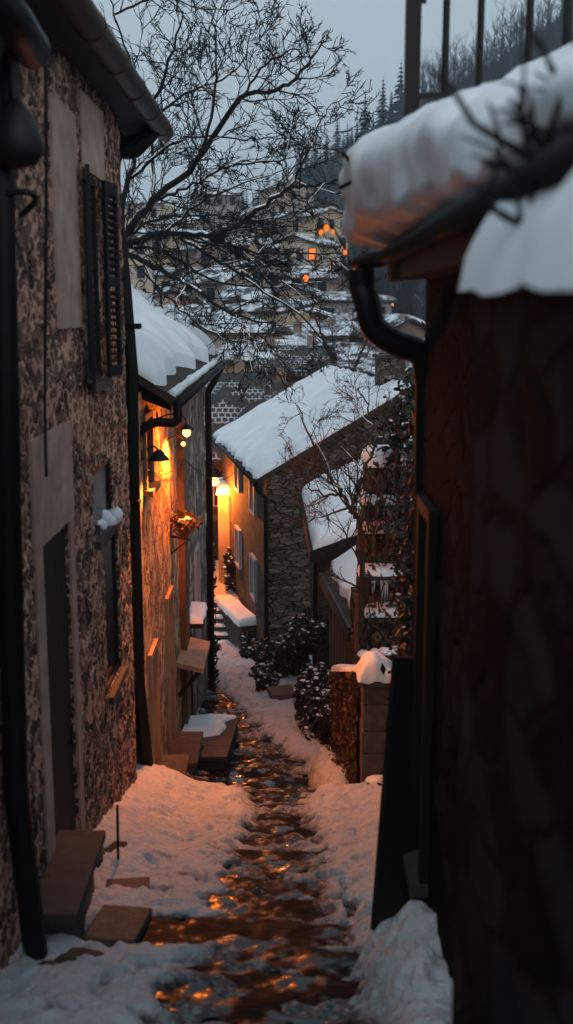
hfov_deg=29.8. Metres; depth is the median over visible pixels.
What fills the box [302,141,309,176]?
conifer tree
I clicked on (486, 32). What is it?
bare tree
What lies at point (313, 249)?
window
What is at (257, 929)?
path
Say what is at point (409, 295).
bare tree
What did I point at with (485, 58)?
bare tree
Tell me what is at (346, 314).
village house
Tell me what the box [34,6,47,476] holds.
wall cable
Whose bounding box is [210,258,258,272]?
village house
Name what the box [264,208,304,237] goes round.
village house
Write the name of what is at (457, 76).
bare tree
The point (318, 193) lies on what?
conifer tree
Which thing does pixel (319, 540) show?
stone shed
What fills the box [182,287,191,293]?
window
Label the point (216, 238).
bare tree
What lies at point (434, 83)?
bare tree
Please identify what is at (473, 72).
bare tree
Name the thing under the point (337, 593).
timber shed
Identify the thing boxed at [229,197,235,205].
window
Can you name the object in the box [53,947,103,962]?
rock
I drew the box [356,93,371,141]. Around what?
conifer tree
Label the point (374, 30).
sky
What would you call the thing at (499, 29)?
bare tree
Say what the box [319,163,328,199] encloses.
conifer tree
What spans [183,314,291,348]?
village house
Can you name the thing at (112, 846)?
rock
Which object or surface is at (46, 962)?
rock
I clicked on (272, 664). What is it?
snowy shrub
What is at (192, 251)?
village house
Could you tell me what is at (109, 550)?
window
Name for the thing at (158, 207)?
village house
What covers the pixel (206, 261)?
window
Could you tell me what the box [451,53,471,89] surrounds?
bare tree
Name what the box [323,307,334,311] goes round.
window
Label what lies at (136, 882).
plank step
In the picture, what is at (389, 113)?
conifer tree
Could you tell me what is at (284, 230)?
window
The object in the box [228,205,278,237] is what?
village house
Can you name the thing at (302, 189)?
village house
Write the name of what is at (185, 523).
wall planter
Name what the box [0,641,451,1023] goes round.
snow ground
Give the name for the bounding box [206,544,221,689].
ivy hedge
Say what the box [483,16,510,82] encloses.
bare tree
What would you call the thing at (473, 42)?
bare tree
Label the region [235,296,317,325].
village house
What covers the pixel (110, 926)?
plank step
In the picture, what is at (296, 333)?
village house
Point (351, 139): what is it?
conifer tree
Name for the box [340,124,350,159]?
conifer tree
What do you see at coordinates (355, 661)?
firewood log
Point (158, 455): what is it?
wall lantern
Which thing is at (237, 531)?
window
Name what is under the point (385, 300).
village house
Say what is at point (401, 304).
bare tree
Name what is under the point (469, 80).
bare tree
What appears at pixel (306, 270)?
village house
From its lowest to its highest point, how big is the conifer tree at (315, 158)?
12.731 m
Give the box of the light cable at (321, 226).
[315,223,353,268]
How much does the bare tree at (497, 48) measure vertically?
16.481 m
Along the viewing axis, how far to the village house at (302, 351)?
54.53 m
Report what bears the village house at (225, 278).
on the hillside
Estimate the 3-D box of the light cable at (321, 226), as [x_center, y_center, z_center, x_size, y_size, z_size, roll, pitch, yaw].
[0.334,-1.634,6.715,0.327,0.340,0.069,6,12,27]
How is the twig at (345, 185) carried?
attached to the stone house at (416, 205)
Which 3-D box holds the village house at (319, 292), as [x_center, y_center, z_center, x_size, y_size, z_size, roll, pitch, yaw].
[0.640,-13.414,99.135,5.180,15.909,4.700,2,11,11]
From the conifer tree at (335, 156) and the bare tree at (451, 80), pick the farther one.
the conifer tree at (335, 156)
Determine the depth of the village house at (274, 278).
113.44 m
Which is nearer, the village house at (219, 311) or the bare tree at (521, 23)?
the village house at (219, 311)
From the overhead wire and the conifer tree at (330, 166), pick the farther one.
the conifer tree at (330, 166)
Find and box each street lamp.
[205,462,222,485]
[341,247,342,290]
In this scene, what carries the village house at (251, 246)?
on the hillside
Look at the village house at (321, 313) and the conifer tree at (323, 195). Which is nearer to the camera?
the village house at (321, 313)
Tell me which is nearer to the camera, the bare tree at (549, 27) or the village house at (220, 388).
the village house at (220, 388)
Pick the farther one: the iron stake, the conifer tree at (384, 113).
the conifer tree at (384, 113)
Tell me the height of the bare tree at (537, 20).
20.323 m
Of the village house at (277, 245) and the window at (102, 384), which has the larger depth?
the village house at (277, 245)
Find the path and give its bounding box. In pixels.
[83,688,368,1023]
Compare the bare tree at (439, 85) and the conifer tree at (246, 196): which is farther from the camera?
the bare tree at (439, 85)
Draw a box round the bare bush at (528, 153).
[422,15,572,226]
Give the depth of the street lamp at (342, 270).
109.42 m
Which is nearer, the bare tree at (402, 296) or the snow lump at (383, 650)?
the snow lump at (383, 650)
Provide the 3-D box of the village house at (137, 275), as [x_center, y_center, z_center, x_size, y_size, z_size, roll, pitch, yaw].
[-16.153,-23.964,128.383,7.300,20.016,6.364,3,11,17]
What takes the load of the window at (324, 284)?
in the village house at (306, 270)
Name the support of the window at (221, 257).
in the village house at (192, 251)
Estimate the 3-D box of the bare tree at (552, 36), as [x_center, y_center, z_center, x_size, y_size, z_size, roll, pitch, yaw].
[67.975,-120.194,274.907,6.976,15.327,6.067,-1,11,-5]
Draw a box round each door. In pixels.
[43,528,75,834]
[213,520,218,559]
[403,494,437,897]
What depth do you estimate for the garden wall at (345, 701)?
14.14 m
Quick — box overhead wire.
[148,458,236,480]
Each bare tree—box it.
[98,0,388,416]
[263,256,413,399]
[266,351,411,644]
[375,267,395,297]
[389,280,416,313]
[393,281,424,318]
[395,280,423,315]
[398,295,415,313]
[420,43,453,101]
[420,47,435,105]
[420,55,440,104]
[420,63,441,107]
[420,69,436,105]
[430,34,463,99]
[432,58,458,101]
[439,36,461,86]
[449,53,474,93]
[450,31,472,89]
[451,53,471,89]
[459,41,473,87]
[460,22,476,74]
[463,40,490,88]
[471,26,500,81]
[472,42,496,75]
[472,51,494,82]
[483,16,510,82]
[483,28,510,81]
[487,0,509,66]
[489,23,512,74]
[496,0,534,63]
[501,35,524,74]
[506,11,524,68]
[510,1,525,54]
[513,3,525,52]
[517,18,545,60]
[524,0,555,57]
[524,4,556,59]
[535,0,558,56]
[535,0,562,37]
[540,0,561,50]
[544,16,561,51]
[545,0,572,48]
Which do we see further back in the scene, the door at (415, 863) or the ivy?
the ivy
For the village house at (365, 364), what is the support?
on the hillside
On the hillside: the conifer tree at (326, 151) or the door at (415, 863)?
the conifer tree at (326, 151)
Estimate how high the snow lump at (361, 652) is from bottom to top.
0.101 m
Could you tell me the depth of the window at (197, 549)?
20.19 m
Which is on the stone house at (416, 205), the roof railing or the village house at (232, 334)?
the roof railing
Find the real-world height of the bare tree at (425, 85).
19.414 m
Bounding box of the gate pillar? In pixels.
[355,651,391,783]
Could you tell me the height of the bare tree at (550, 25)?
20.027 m
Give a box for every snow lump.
[357,649,366,657]
[370,648,380,653]
[378,647,391,655]
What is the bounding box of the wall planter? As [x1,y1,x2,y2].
[170,506,204,553]
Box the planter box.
[267,685,294,699]
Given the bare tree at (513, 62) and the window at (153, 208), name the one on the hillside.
the bare tree at (513, 62)
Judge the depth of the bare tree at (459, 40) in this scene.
307.94 m
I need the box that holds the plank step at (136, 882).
[106,877,149,888]
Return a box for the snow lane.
[214,560,237,599]
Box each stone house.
[0,0,173,969]
[131,284,227,763]
[204,395,264,559]
[212,353,410,655]
[339,42,572,981]
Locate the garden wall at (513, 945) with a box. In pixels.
[451,172,572,1023]
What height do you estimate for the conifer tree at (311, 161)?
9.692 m
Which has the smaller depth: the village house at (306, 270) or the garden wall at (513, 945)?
the garden wall at (513, 945)
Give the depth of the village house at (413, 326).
79.29 m
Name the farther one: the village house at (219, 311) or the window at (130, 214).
the window at (130, 214)
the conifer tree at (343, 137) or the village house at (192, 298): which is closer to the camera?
the village house at (192, 298)
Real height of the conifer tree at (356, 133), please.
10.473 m
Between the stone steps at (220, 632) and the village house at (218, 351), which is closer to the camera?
the stone steps at (220, 632)
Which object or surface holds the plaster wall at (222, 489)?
on the hillside
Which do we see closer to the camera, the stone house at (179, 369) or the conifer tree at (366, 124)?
the stone house at (179, 369)
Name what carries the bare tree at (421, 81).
on the hillside
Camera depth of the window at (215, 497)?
37.98 m
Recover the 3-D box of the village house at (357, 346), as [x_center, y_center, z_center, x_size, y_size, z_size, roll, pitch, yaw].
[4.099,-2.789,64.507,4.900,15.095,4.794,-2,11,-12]
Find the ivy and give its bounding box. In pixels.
[377,365,414,785]
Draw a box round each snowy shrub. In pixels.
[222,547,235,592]
[238,629,264,658]
[248,634,312,678]
[251,663,281,691]
[271,607,328,677]
[292,660,334,740]
[314,689,331,744]
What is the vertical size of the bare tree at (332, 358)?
8.794 m
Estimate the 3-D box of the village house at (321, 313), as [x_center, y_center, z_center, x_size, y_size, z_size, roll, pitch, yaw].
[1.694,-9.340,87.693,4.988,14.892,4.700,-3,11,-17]
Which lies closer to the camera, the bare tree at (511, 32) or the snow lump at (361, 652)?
the snow lump at (361, 652)
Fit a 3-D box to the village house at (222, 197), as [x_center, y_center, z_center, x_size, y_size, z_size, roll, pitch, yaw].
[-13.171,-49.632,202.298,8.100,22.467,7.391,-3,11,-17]
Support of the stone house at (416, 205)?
on the hillside
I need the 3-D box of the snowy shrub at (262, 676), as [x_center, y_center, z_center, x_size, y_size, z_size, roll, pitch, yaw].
[-0.413,3.560,22.589,0.646,0.798,0.706,0,11,0]
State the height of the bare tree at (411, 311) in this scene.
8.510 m
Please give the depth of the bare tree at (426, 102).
272.19 m
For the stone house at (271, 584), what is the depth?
28.57 m
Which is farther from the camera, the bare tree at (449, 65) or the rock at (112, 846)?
the bare tree at (449, 65)
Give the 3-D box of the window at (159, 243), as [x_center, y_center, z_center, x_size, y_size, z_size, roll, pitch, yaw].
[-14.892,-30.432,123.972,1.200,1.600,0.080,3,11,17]
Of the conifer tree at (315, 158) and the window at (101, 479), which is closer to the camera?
the window at (101, 479)
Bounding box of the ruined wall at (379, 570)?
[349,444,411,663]
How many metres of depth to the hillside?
161.14 m
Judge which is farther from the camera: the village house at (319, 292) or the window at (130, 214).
the window at (130, 214)
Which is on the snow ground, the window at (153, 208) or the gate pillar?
the gate pillar
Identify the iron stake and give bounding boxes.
[116,805,119,859]
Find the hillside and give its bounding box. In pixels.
[334,25,572,306]
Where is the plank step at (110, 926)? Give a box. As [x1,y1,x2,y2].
[82,905,151,947]
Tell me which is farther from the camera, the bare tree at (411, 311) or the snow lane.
the bare tree at (411, 311)
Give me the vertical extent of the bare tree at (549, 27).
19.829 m
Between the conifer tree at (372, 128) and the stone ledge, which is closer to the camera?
the stone ledge
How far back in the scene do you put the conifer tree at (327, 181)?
259.28 m
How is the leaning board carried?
on the snow ground
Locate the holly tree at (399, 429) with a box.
[364,321,424,556]
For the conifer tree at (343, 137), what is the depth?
310.85 m
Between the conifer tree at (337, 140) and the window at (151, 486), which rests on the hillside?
the conifer tree at (337, 140)
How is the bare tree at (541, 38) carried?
on the hillside
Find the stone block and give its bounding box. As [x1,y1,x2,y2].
[40,830,105,939]
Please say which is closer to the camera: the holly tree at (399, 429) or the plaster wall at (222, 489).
the holly tree at (399, 429)
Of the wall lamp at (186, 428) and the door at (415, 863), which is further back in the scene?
the wall lamp at (186, 428)
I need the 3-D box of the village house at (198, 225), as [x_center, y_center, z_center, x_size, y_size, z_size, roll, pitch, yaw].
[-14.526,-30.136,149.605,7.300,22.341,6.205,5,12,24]
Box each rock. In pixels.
[37,960,59,964]
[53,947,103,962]
[96,841,127,867]
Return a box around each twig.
[338,180,351,189]
[341,150,348,162]
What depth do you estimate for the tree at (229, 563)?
33.93 m
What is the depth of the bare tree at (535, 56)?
272.06 m
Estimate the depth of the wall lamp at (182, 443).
15.16 m
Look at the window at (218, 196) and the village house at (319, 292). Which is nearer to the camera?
the village house at (319, 292)
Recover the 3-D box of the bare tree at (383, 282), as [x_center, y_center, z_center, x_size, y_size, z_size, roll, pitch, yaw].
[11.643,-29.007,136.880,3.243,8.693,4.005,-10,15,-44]
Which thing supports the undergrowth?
on the hillside
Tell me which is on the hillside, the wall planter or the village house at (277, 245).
the village house at (277, 245)
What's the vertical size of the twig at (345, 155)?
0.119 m
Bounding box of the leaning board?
[370,657,419,930]
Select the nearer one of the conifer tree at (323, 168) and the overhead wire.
the overhead wire
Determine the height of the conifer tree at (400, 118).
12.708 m
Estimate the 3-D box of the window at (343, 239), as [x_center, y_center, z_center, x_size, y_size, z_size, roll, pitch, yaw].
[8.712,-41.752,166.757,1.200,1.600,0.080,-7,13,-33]
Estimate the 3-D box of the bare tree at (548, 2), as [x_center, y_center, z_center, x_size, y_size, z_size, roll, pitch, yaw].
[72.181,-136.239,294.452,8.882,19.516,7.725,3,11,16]
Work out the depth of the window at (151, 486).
12.99 m
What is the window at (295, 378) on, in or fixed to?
in the village house at (302, 351)
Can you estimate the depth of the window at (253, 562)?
29.71 m
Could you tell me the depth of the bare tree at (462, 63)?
294.36 m
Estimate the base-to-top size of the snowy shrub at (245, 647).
1.276 m
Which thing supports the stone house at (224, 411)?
on the hillside
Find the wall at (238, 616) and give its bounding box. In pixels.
[214,594,255,646]
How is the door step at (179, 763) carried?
on the snow ground
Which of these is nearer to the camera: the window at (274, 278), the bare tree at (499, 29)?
the window at (274, 278)
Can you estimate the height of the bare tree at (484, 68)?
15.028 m
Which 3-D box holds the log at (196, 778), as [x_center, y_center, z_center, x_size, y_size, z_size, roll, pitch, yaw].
[-1.175,3.424,13.727,0.444,0.281,0.100,-6,12,-29]
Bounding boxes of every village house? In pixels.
[125,200,177,226]
[126,225,182,293]
[146,212,213,240]
[148,284,206,304]
[151,265,200,287]
[163,301,252,332]
[170,265,258,304]
[174,238,238,267]
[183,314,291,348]
[191,186,239,231]
[204,360,272,401]
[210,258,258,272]
[215,338,301,372]
[217,283,281,303]
[225,233,261,259]
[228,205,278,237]
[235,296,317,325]
[245,257,304,285]
[252,335,337,381]
[256,179,316,212]
[258,236,280,257]
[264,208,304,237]
[268,232,341,265]
[271,368,295,396]
[276,278,322,298]
[283,263,348,290]
[283,322,322,344]
[286,319,356,342]
[295,207,347,264]
[299,305,330,320]
[317,289,397,313]
[317,338,384,359]
[321,309,356,321]
[337,352,411,378]
[351,313,424,342]
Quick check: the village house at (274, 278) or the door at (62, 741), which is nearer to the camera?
the door at (62, 741)
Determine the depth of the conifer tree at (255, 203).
244.77 m
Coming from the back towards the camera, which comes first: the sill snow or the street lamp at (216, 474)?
the street lamp at (216, 474)
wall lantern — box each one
[0,52,43,217]
[147,445,168,461]
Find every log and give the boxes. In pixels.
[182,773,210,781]
[353,658,359,664]
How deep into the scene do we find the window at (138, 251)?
124.64 m
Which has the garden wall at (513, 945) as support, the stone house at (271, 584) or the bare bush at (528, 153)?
the bare bush at (528, 153)
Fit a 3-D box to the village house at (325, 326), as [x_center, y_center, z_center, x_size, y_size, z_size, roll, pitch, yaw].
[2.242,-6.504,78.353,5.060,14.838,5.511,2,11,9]
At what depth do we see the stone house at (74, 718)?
8.18 m
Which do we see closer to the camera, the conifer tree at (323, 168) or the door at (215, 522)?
the door at (215, 522)
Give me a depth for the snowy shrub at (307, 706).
18.43 m
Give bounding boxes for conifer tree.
[244,190,249,208]
[253,187,258,205]
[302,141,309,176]
[306,152,314,177]
[307,138,319,176]
[313,156,320,203]
[316,169,326,203]
[317,149,323,174]
[317,176,328,207]
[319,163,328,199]
[322,131,329,167]
[325,143,338,191]
[325,168,330,195]
[328,117,342,163]
[332,142,338,167]
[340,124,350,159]
[340,134,344,156]
[349,127,355,147]
[354,121,360,143]
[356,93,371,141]
[370,117,374,131]
[375,76,389,128]
[384,91,396,125]
[387,59,403,123]
[397,95,403,120]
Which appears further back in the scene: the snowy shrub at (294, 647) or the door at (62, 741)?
the snowy shrub at (294, 647)
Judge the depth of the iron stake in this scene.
8.88 m
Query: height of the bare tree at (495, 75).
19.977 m
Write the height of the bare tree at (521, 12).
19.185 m
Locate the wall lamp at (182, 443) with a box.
[166,435,184,445]
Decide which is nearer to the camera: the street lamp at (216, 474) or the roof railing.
the roof railing
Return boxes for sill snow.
[98,507,122,528]
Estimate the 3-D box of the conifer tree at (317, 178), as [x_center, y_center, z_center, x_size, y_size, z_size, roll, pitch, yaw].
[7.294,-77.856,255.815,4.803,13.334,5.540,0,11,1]
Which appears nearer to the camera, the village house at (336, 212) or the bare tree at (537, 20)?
the village house at (336, 212)
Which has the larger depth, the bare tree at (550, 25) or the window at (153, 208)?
the bare tree at (550, 25)
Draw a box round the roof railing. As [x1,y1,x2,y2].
[403,0,572,117]
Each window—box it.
[81,172,111,392]
[92,458,119,549]
[103,532,127,704]
[127,208,133,218]
[135,243,144,254]
[136,265,145,278]
[141,409,160,496]
[150,207,157,217]
[152,241,161,254]
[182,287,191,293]
[194,542,200,638]
[201,252,210,265]
[205,286,215,303]
[213,486,217,506]
[217,196,222,205]
[220,252,228,261]
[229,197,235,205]
[234,465,240,492]
[234,525,241,569]
[249,480,256,516]
[249,553,257,602]
[269,273,279,285]
[279,222,286,232]
[286,377,301,381]
[295,248,303,260]
[308,247,316,260]
[316,281,327,290]
[317,218,323,228]
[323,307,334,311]
[328,219,334,229]
[340,237,345,247]
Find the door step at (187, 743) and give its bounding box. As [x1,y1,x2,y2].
[172,731,202,775]
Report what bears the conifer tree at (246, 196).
on the hillside
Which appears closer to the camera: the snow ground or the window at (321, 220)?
the snow ground
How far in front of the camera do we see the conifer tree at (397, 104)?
301.72 m
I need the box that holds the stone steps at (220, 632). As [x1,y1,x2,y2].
[214,600,238,646]
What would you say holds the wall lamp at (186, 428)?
attached to the stone house at (179, 369)
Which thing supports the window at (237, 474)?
in the stone house at (271, 584)
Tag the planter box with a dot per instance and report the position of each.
(281, 692)
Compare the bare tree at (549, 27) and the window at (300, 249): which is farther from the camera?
the bare tree at (549, 27)
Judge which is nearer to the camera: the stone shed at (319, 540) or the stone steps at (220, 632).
the stone shed at (319, 540)
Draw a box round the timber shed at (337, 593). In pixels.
[319,545,356,682]
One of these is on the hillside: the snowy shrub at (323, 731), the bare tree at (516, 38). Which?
the bare tree at (516, 38)
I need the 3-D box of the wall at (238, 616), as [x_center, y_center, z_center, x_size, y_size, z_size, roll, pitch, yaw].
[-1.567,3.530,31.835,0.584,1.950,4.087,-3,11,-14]
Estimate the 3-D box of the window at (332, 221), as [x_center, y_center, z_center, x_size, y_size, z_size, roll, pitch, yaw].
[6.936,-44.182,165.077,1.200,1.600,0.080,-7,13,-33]
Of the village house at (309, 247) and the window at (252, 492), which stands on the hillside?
the village house at (309, 247)
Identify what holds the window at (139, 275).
in the village house at (137, 275)
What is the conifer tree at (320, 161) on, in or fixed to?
on the hillside
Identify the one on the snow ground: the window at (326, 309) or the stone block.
the stone block
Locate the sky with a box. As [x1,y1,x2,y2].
[93,0,561,213]
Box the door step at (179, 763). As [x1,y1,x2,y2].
[155,755,189,773]
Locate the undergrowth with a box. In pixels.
[306,12,572,320]
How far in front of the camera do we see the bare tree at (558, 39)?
273.19 m
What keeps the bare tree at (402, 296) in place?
on the hillside
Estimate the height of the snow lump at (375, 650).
0.100 m
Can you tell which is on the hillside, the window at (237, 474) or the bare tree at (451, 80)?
the bare tree at (451, 80)
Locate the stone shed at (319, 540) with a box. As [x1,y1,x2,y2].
[299,458,362,678]
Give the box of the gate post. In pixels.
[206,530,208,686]
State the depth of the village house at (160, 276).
105.33 m
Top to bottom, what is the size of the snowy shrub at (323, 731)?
1.105 m
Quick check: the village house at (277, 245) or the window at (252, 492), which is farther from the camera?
the village house at (277, 245)
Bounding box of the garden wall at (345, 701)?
[326,664,360,783]
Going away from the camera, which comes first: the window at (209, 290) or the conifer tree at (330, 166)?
the window at (209, 290)
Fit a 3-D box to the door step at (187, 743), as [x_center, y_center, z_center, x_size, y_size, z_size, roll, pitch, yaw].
[-1.505,3.846,15.842,0.490,0.840,1.160,0,11,0]
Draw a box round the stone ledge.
[181,714,238,770]
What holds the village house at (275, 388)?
on the hillside
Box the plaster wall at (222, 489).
[216,474,229,582]

